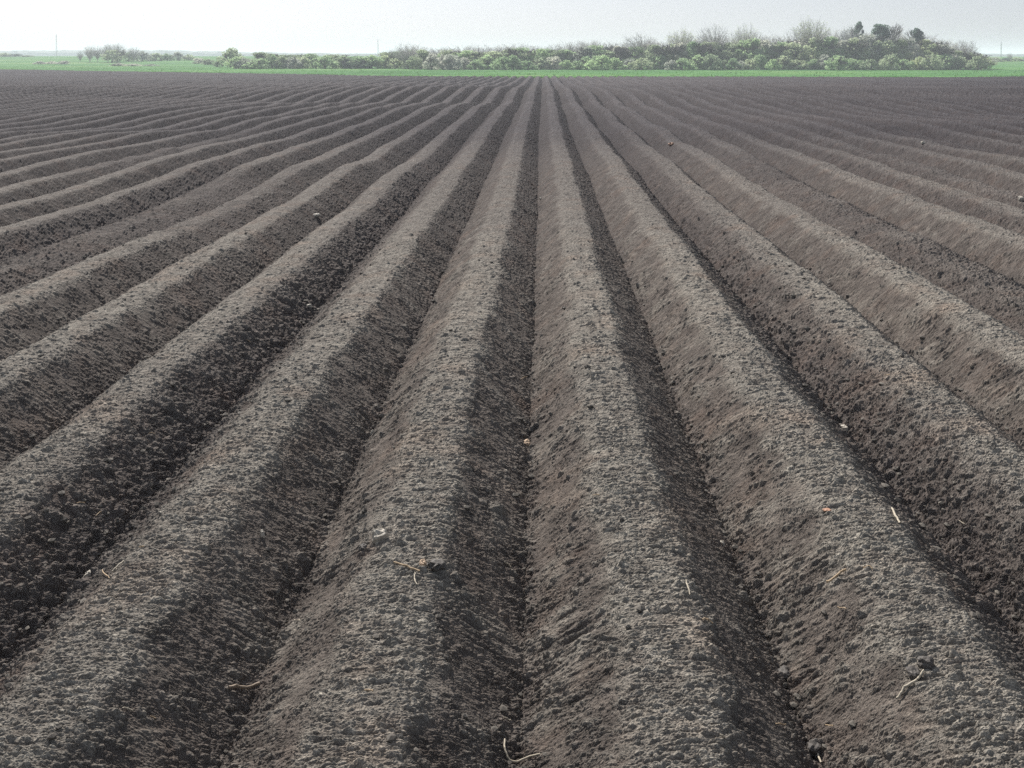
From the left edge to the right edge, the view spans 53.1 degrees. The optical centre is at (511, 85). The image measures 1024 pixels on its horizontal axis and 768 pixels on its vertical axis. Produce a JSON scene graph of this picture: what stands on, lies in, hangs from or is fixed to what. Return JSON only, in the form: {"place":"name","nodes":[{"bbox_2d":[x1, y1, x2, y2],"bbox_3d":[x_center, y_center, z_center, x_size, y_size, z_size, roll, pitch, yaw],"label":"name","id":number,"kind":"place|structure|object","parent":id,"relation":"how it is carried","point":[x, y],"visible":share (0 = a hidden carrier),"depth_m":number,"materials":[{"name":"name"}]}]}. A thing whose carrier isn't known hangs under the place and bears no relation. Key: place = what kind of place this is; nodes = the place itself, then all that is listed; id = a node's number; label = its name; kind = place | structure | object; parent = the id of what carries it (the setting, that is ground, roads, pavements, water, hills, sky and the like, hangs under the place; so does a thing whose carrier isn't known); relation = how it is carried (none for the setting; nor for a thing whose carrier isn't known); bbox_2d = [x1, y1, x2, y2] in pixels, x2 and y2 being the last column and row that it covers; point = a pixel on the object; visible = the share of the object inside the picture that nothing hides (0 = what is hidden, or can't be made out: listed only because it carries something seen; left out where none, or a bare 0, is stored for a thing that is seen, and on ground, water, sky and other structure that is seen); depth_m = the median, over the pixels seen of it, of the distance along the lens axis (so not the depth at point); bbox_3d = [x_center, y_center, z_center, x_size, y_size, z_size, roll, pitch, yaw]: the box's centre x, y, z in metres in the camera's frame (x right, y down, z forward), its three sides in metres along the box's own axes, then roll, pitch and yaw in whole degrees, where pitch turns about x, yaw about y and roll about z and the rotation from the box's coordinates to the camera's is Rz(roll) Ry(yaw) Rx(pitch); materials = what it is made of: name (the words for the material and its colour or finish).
{"place":"outdoors","nodes":[
{"label":"outdoors","id":0,"kind":"place"},
{"bbox_2d":[0,69,1023,767],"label":"ploughed field","id":1,"kind":"structure","parent":0,"point":[862,201],"depth_m":4.58,"materials":[{"name":"soil"}]},
{"bbox_2d":[228,682,259,688],"bbox_3d":[-0.735,1.647,2.816,0.012,0.043,0.102,1,2,41],"label":"stick","id":2,"kind":"object","parent":1,"relation":"on","point":[242,686],"visible":1,"depth_m":2.81,"materials":[{"name":"brown wood"}]},
{"bbox_2d":[372,529,388,544],"bbox_3d":[-0.427,1.465,3.325,0.054,0.057,0.044,-5,13,-27],"label":"stone","id":3,"kind":"object","parent":1,"relation":"on","point":[379,535],"visible":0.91,"depth_m":3.31,"materials":[{"name":"grey stone"}]},
{"bbox_2d":[427,559,445,571],"bbox_3d":[-0.231,1.463,3.132,0.054,0.031,0.061,6,-6,24],"label":"soil clod","id":4,"kind":"object","parent":1,"relation":"on","point":[436,565],"visible":1,"depth_m":3.12,"materials":[{"name":"soil"}]},
{"bbox_2d":[503,738,540,762],"bbox_3d":[0.019,1.662,2.546,0.127,0.041,0.039,1,2,39],"label":"root","id":5,"kind":"object","parent":1,"relation":"on","point":[520,760],"visible":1,"depth_m":2.55,"materials":[{"name":"plant"}]},
{"bbox_2d":[807,738,821,757],"bbox_3d":[0.769,1.678,2.601,0.041,0.038,0.050,1,9,19],"label":"soil clod","id":6,"kind":"object","parent":1,"relation":"on","point":[814,747],"visible":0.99,"depth_m":2.59,"materials":[{"name":"soil"}]},
{"bbox_2d":[896,669,924,698],"bbox_3d":[0.989,1.484,2.540,0.095,0.051,0.015,-1,2,-22],"label":"straw","id":7,"kind":"object","parent":1,"relation":"on","point":[909,684],"visible":1,"depth_m":2.54,"materials":[{"name":"beige plant"}]},
{"bbox_2d":[906,665,920,679],"bbox_3d":[1.008,1.472,2.571,0.036,0.030,0.046,-2,-2,4],"label":"soil clod","id":8,"kind":"object","parent":1,"relation":"on","point":[913,671],"visible":1,"depth_m":2.56,"materials":[{"name":"soil"}]},
{"bbox_2d":[917,656,934,669],"bbox_3d":[1.044,1.457,2.586,0.042,0.035,0.035,-6,5,45],"label":"soil clod","id":9,"kind":"object","parent":1,"relation":"on","point":[925,662],"visible":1,"depth_m":2.58,"materials":[{"name":"soil"}]},
{"bbox_2d":[0,56,1023,77],"bbox_3d":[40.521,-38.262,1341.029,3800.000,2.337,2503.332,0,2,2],"label":"meadow","id":10,"kind":"structure","parent":0,"point":[174,65],"depth_m":138.48,"materials":[{"name":"green plant"}]},
{"bbox_2d":[100,50,125,62],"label":"bush","id":11,"kind":"object","parent":10,"relation":"on","point":[114,58],"visible":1,"depth_m":224.25,"materials":[{"name":"green plant"}]},
{"bbox_2d":[136,51,152,60],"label":"bush","id":12,"kind":"object","parent":10,"relation":"on","point":[144,56],"visible":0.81,"depth_m":240.11,"materials":[{"name":"green plant"}]},
{"bbox_2d":[215,47,244,66],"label":"bush","id":13,"kind":"object","parent":10,"relation":"on","point":[230,53],"visible":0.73,"depth_m":176.82,"materials":[{"name":"green plant"}]},
{"bbox_2d":[232,58,254,68],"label":"bush","id":14,"kind":"object","parent":10,"relation":"on","point":[242,60],"visible":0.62,"depth_m":157.93,"materials":[{"name":"green plant"}]},
{"bbox_2d":[242,58,270,68],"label":"bush","id":15,"kind":"object","parent":10,"relation":"on","point":[261,62],"visible":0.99,"depth_m":156.63,"materials":[{"name":"green plant"}]},
{"bbox_2d":[273,56,287,68],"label":"bush","id":16,"kind":"object","parent":10,"relation":"on","point":[281,60],"visible":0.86,"depth_m":158.81,"materials":[{"name":"green plant"}]},
{"bbox_2d":[285,56,302,68],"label":"bush","id":17,"kind":"object","parent":10,"relation":"on","point":[292,61],"visible":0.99,"depth_m":157.82,"materials":[{"name":"green plant"}]},
{"bbox_2d":[291,56,309,68],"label":"bush","id":18,"kind":"object","parent":10,"relation":"on","point":[304,60],"visible":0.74,"depth_m":159.48,"materials":[{"name":"green plant"}]},
{"bbox_2d":[312,55,338,68],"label":"bush","id":19,"kind":"object","parent":10,"relation":"on","point":[324,61],"visible":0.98,"depth_m":157.42,"materials":[{"name":"green plant"}]},
{"bbox_2d":[331,55,354,68],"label":"bush","id":20,"kind":"object","parent":10,"relation":"on","point":[346,60],"visible":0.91,"depth_m":158.60,"materials":[{"name":"green plant"}]},
{"bbox_2d":[340,55,370,68],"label":"bush","id":21,"kind":"object","parent":10,"relation":"on","point":[354,64],"visible":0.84,"depth_m":159.00,"materials":[{"name":"green plant"}]},
{"bbox_2d":[357,55,385,68],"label":"bush","id":22,"kind":"object","parent":10,"relation":"on","point":[372,59],"visible":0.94,"depth_m":159.91,"materials":[{"name":"green plant"}]},
{"bbox_2d":[386,58,403,68],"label":"bush","id":23,"kind":"object","parent":10,"relation":"on","point":[396,62],"visible":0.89,"depth_m":158.90,"materials":[{"name":"green plant"}]},
{"bbox_2d":[390,42,417,68],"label":"tall bare tree","id":24,"kind":"object","parent":10,"relation":"on","point":[404,57],"visible":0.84,"depth_m":155.18,"materials":[{"name":"grey plant"}]},
{"bbox_2d":[406,49,428,68],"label":"leafy tree","id":25,"kind":"object","parent":10,"relation":"on","point":[423,56],"visible":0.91,"depth_m":151.35,"materials":[{"name":"green plant"}]},
{"bbox_2d":[422,54,443,69],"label":"bush","id":26,"kind":"object","parent":10,"relation":"on","point":[430,60],"visible":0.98,"depth_m":145.51,"materials":[{"name":"green plant"}]},
{"bbox_2d":[438,54,463,69],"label":"bush","id":27,"kind":"object","parent":10,"relation":"on","point":[449,62],"visible":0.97,"depth_m":145.11,"materials":[{"name":"green plant"}]},
{"bbox_2d":[449,50,473,68],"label":"leafy tree","id":28,"kind":"object","parent":10,"relation":"on","point":[465,54],"visible":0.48,"depth_m":153.25,"materials":[{"name":"green plant"}]},
{"bbox_2d":[466,60,486,69],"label":"bush","id":29,"kind":"object","parent":10,"relation":"on","point":[474,64],"visible":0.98,"depth_m":146.60,"materials":[{"name":"green plant"}]},
{"bbox_2d":[478,54,498,69],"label":"bush","id":30,"kind":"object","parent":10,"relation":"on","point":[488,61],"visible":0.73,"depth_m":148.35,"materials":[{"name":"green plant"}]},
{"bbox_2d":[489,56,509,69],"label":"bush","id":31,"kind":"object","parent":10,"relation":"on","point":[500,63],"visible":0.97,"depth_m":143.86,"materials":[{"name":"green plant"}]},
{"bbox_2d":[0,49,1023,56],"bbox_3d":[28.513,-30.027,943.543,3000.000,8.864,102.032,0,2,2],"label":"distant woodland","id":32,"kind":"object","parent":10,"relation":"on","point":[75,53],"visible":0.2,"depth_m":913.20,"materials":[{"name":"plant"}]},
{"bbox_2d":[503,54,523,69],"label":"bush","id":33,"kind":"object","parent":10,"relation":"on","point":[513,60],"visible":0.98,"depth_m":143.76,"materials":[{"name":"green plant"}]},
{"bbox_2d":[507,47,531,68],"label":"leafy tree","id":34,"kind":"object","parent":10,"relation":"on","point":[511,52],"visible":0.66,"depth_m":153.96,"materials":[{"name":"green plant"}]},
{"bbox_2d":[515,61,537,69],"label":"bush","id":35,"kind":"object","parent":10,"relation":"on","point":[530,65],"visible":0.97,"depth_m":143.97,"materials":[{"name":"green plant"}]},
{"bbox_2d":[521,48,549,68],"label":"leafy tree","id":36,"kind":"object","parent":10,"relation":"on","point":[538,52],"visible":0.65,"depth_m":152.59,"materials":[{"name":"green plant"}]},
{"bbox_2d":[531,57,551,69],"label":"bush","id":37,"kind":"object","parent":10,"relation":"on","point":[541,62],"visible":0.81,"depth_m":147.19,"materials":[{"name":"green plant"}]},
{"bbox_2d":[543,56,561,69],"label":"bush","id":38,"kind":"object","parent":10,"relation":"on","point":[556,61],"visible":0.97,"depth_m":147.09,"materials":[{"name":"green plant"}]},
{"bbox_2d":[559,60,575,69],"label":"bush","id":39,"kind":"object","parent":10,"relation":"on","point":[566,65],"visible":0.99,"depth_m":145.72,"materials":[{"name":"green plant"}]},
{"bbox_2d":[571,46,594,63],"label":"leafy tree","id":40,"kind":"object","parent":10,"relation":"on","point":[585,50],"visible":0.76,"depth_m":150.96,"materials":[{"name":"green plant"}]},
{"bbox_2d":[575,56,592,69],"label":"bush","id":41,"kind":"object","parent":10,"relation":"on","point":[583,60],"visible":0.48,"depth_m":145.91,"materials":[{"name":"green plant"}]},
{"bbox_2d":[584,54,611,69],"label":"bush","id":42,"kind":"object","parent":10,"relation":"on","point":[598,62],"visible":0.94,"depth_m":142.89,"materials":[{"name":"green plant"}]},
{"bbox_2d":[589,45,614,66],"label":"leafy tree","id":43,"kind":"object","parent":10,"relation":"on","point":[599,49],"visible":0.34,"depth_m":154.93,"materials":[{"name":"green plant"}]},
{"bbox_2d":[606,57,627,69],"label":"bush","id":44,"kind":"object","parent":10,"relation":"on","point":[614,62],"visible":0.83,"depth_m":145.64,"materials":[{"name":"green plant"}]},
{"bbox_2d":[617,46,650,68],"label":"leafy tree","id":45,"kind":"object","parent":10,"relation":"on","point":[626,53],"visible":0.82,"depth_m":152.58,"materials":[{"name":"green plant"}]},
{"bbox_2d":[618,32,659,57],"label":"tall bare tree","id":46,"kind":"object","parent":10,"relation":"on","point":[641,45],"visible":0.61,"depth_m":153.86,"materials":[{"name":"grey plant"}]},
{"bbox_2d":[628,58,653,69],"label":"bush","id":47,"kind":"object","parent":10,"relation":"on","point":[639,63],"visible":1,"depth_m":145.52,"materials":[{"name":"green plant"}]},
{"bbox_2d":[646,54,667,69],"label":"bush","id":48,"kind":"object","parent":10,"relation":"on","point":[659,61],"visible":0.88,"depth_m":147.45,"materials":[{"name":"green plant"}]},
{"bbox_2d":[641,44,674,65],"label":"leafy tree","id":49,"kind":"object","parent":10,"relation":"on","point":[651,50],"visible":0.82,"depth_m":149.49,"materials":[{"name":"green plant"}]},
{"bbox_2d":[663,43,686,66],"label":"leafy tree","id":50,"kind":"object","parent":10,"relation":"on","point":[677,50],"visible":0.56,"depth_m":150.19,"materials":[{"name":"green plant"}]},
{"bbox_2d":[664,28,698,67],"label":"bare tree","id":51,"kind":"object","parent":10,"relation":"on","point":[682,38],"visible":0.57,"depth_m":153.94,"materials":[{"name":"grey plant"}]},
{"bbox_2d":[669,42,695,68],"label":"leafy tree","id":52,"kind":"object","parent":10,"relation":"on","point":[681,45],"visible":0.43,"depth_m":150.89,"materials":[{"name":"green plant"}]},
{"bbox_2d":[674,58,694,69],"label":"bush","id":53,"kind":"object","parent":10,"relation":"on","point":[683,62],"visible":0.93,"depth_m":143.57,"materials":[{"name":"green plant"}]},
{"bbox_2d":[681,41,711,66],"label":"leafy tree","id":54,"kind":"object","parent":10,"relation":"on","point":[700,49],"visible":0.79,"depth_m":149.62,"materials":[{"name":"green plant"}]},
{"bbox_2d":[687,54,709,69],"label":"bush","id":55,"kind":"object","parent":10,"relation":"on","point":[696,61],"visible":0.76,"depth_m":145.60,"materials":[{"name":"green plant"}]},
{"bbox_2d":[698,54,722,69],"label":"bush","id":56,"kind":"object","parent":10,"relation":"on","point":[711,60],"visible":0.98,"depth_m":143.61,"materials":[{"name":"green plant"}]},
{"bbox_2d":[698,41,725,62],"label":"leafy tree","id":57,"kind":"object","parent":10,"relation":"on","point":[712,49],"visible":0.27,"depth_m":153.29,"materials":[{"name":"green plant"}]},
{"bbox_2d":[698,22,730,53],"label":"tall bare tree","id":58,"kind":"object","parent":10,"relation":"on","point":[715,40],"visible":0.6,"depth_m":155.53,"materials":[{"name":"grey plant"}]},
{"bbox_2d":[725,58,742,69],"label":"bush","id":59,"kind":"object","parent":10,"relation":"on","point":[730,64],"visible":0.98,"depth_m":144.59,"materials":[{"name":"green plant"}]},
{"bbox_2d":[720,44,750,63],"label":"leafy tree","id":60,"kind":"object","parent":10,"relation":"on","point":[734,48],"visible":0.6,"depth_m":151.50,"materials":[{"name":"green plant"}]},
{"bbox_2d":[731,39,752,61],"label":"leafy tree","id":61,"kind":"object","parent":10,"relation":"on","point":[745,43],"visible":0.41,"depth_m":151.32,"materials":[{"name":"green plant"}]},
{"bbox_2d":[731,22,759,44],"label":"tall bare tree","id":62,"kind":"object","parent":10,"relation":"on","point":[744,37],"visible":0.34,"depth_m":157.88,"materials":[{"name":"grey plant"}]},
{"bbox_2d":[743,58,760,69],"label":"bush","id":63,"kind":"object","parent":10,"relation":"on","point":[753,63],"visible":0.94,"depth_m":145.38,"materials":[{"name":"green plant"}]},
{"bbox_2d":[739,38,769,66],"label":"leafy tree","id":64,"kind":"object","parent":10,"relation":"on","point":[753,43],"visible":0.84,"depth_m":149.79,"materials":[{"name":"green plant"}]},
{"bbox_2d":[752,54,767,69],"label":"bush","id":65,"kind":"object","parent":10,"relation":"on","point":[761,61],"visible":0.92,"depth_m":146.22,"materials":[{"name":"green plant"}]},
{"bbox_2d":[739,39,781,68],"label":"leafy tree","id":66,"kind":"object","parent":10,"relation":"on","point":[765,43],"visible":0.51,"depth_m":150.63,"materials":[{"name":"green plant"}]},
{"bbox_2d":[765,59,781,69],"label":"bush","id":67,"kind":"object","parent":10,"relation":"on","point":[773,63],"visible":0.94,"depth_m":142.31,"materials":[{"name":"green plant"}]},
{"bbox_2d":[764,43,783,67],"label":"leafy tree","id":68,"kind":"object","parent":10,"relation":"on","point":[775,52],"visible":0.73,"depth_m":150.53,"materials":[{"name":"green plant"}]},
{"bbox_2d":[773,55,794,69],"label":"bush","id":69,"kind":"object","parent":10,"relation":"on","point":[785,62],"visible":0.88,"depth_m":146.49,"materials":[{"name":"green plant"}]},
{"bbox_2d":[775,42,812,66],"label":"leafy tree","id":70,"kind":"object","parent":10,"relation":"on","point":[796,49],"visible":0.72,"depth_m":150.00,"materials":[{"name":"green plant"}]},
{"bbox_2d":[789,60,809,69],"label":"bush","id":71,"kind":"object","parent":10,"relation":"on","point":[797,65],"visible":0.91,"depth_m":146.53,"materials":[{"name":"green plant"}]},
{"bbox_2d":[791,15,832,68],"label":"budding tree","id":72,"kind":"object","parent":10,"relation":"on","point":[808,32],"visible":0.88,"depth_m":153.22,"materials":[{"name":"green plant"}]},
{"bbox_2d":[800,37,830,65],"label":"leafy tree","id":73,"kind":"object","parent":10,"relation":"on","point":[815,45],"visible":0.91,"depth_m":149.17,"materials":[{"name":"green plant"}]},
{"bbox_2d":[814,54,832,69],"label":"bush","id":74,"kind":"object","parent":10,"relation":"on","point":[823,59],"visible":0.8,"depth_m":145.41,"materials":[{"name":"green plant"}]},
{"bbox_2d":[812,36,851,68],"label":"leafy tree","id":75,"kind":"object","parent":10,"relation":"on","point":[830,41],"visible":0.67,"depth_m":149.51,"materials":[{"name":"green plant"}]},
{"bbox_2d":[824,55,851,69],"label":"bush","id":76,"kind":"object","parent":10,"relation":"on","point":[839,62],"visible":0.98,"depth_m":142.06,"materials":[{"name":"green plant"}]},
{"bbox_2d":[832,40,867,67],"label":"leafy tree","id":77,"kind":"object","parent":10,"relation":"on","point":[841,44],"visible":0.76,"depth_m":149.37,"materials":[{"name":"green plant"}]},
{"bbox_2d":[851,21,864,49],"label":"evergreen tree","id":78,"kind":"object","parent":10,"relation":"on","point":[859,25],"visible":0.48,"depth_m":157.03,"materials":[{"name":"green plant"}]},
{"bbox_2d":[843,37,875,61],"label":"leafy tree","id":79,"kind":"object","parent":10,"relation":"on","point":[863,57],"visible":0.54,"depth_m":149.32,"materials":[{"name":"green plant"}]},
{"bbox_2d":[855,34,884,66],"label":"leafy tree","id":80,"kind":"object","parent":10,"relation":"on","point":[868,40],"visible":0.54,"depth_m":150.14,"materials":[{"name":"green plant"}]},
{"bbox_2d":[859,59,883,69],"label":"bush","id":81,"kind":"object","parent":10,"relation":"on","point":[871,63],"visible":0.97,"depth_m":142.49,"materials":[{"name":"green plant"}]},
{"bbox_2d":[866,40,887,68],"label":"leafy tree","id":82,"kind":"object","parent":10,"relation":"on","point":[879,43],"visible":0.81,"depth_m":149.37,"materials":[{"name":"green plant"}]},
{"bbox_2d":[870,23,903,50],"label":"evergreen tree","id":83,"kind":"object","parent":10,"relation":"on","point":[878,29],"visible":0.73,"depth_m":152.55,"materials":[{"name":"green plant"}]},
{"bbox_2d":[869,40,905,66],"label":"leafy tree","id":84,"kind":"object","parent":10,"relation":"on","point":[889,45],"visible":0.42,"depth_m":149.48,"materials":[{"name":"green plant"}]},
{"bbox_2d":[878,54,899,69],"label":"bush","id":85,"kind":"object","parent":10,"relation":"on","point":[890,61],"visible":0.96,"depth_m":141.67,"materials":[{"name":"green plant"}]},
{"bbox_2d":[885,38,912,61],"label":"leafy tree","id":86,"kind":"object","parent":10,"relation":"on","point":[905,43],"visible":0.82,"depth_m":149.97,"materials":[{"name":"green plant"}]},
{"bbox_2d":[889,59,914,69],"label":"bush","id":87,"kind":"object","parent":10,"relation":"on","point":[903,64],"visible":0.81,"depth_m":143.98,"materials":[{"name":"green plant"}]},
{"bbox_2d":[896,37,924,69],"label":"leafy tree","id":88,"kind":"object","parent":10,"relation":"on","point":[915,48],"visible":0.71,"depth_m":150.69,"materials":[{"name":"green plant"}]},
{"bbox_2d":[907,28,925,50],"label":"evergreen tree","id":89,"kind":"object","parent":10,"relation":"on","point":[916,34],"visible":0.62,"depth_m":154.50,"materials":[{"name":"green plant"}]},
{"bbox_2d":[907,56,927,69],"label":"pale bush","id":90,"kind":"object","parent":10,"relation":"on","point":[918,66],"visible":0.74,"depth_m":144.97,"materials":[{"name":"green plant"}]},
{"bbox_2d":[919,54,943,69],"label":"bush","id":91,"kind":"object","parent":10,"relation":"on","point":[930,62],"visible":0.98,"depth_m":143.17,"materials":[{"name":"green plant"}]},
{"bbox_2d":[918,39,948,55],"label":"leafy tree","id":92,"kind":"object","parent":10,"relation":"on","point":[926,43],"visible":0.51,"depth_m":151.50,"materials":[{"name":"green plant"}]},
{"bbox_2d":[921,44,949,57],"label":"leafy tree","id":93,"kind":"object","parent":10,"relation":"on","point":[930,51],"visible":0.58,"depth_m":149.20,"materials":[{"name":"green plant"}]},
{"bbox_2d":[933,44,957,59],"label":"leafy tree","id":94,"kind":"object","parent":10,"relation":"on","point":[946,50],"visible":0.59,"depth_m":148.05,"materials":[{"name":"green plant"}]},
{"bbox_2d":[934,54,962,69],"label":"bush","id":95,"kind":"object","parent":10,"relation":"on","point":[945,64],"visible":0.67,"depth_m":146.06,"materials":[{"name":"green plant"}]},
{"bbox_2d":[947,56,972,69],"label":"bush","id":96,"kind":"object","parent":10,"relation":"on","point":[960,60],"visible":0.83,"depth_m":145.80,"materials":[{"name":"green plant"}]},
{"bbox_2d":[952,51,980,59],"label":"leafy tree","id":97,"kind":"object","parent":10,"relation":"on","point":[961,54],"visible":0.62,"depth_m":150.69,"materials":[{"name":"green plant"}]},
{"bbox_2d":[953,39,982,68],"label":"tall bare tree","id":98,"kind":"object","parent":10,"relation":"on","point":[964,48],"visible":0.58,"depth_m":154.70,"materials":[{"name":"grey plant"}]},
{"bbox_2d":[965,56,987,69],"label":"bush","id":99,"kind":"object","parent":10,"relation":"on","point":[975,62],"visible":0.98,"depth_m":143.29,"materials":[{"name":"green plant"}]},
{"bbox_2d":[965,54,997,68],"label":"leafy tree","id":100,"kind":"object","parent":10,"relation":"on","point":[989,62],"visible":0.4,"depth_m":149.84,"materials":[{"name":"green plant"}]},
{"bbox_2d":[0,0,1023,53],"label":"sky","id":101,"kind":"structure","parent":0,"point":[250,26],"materials":[{"name":"grey"}]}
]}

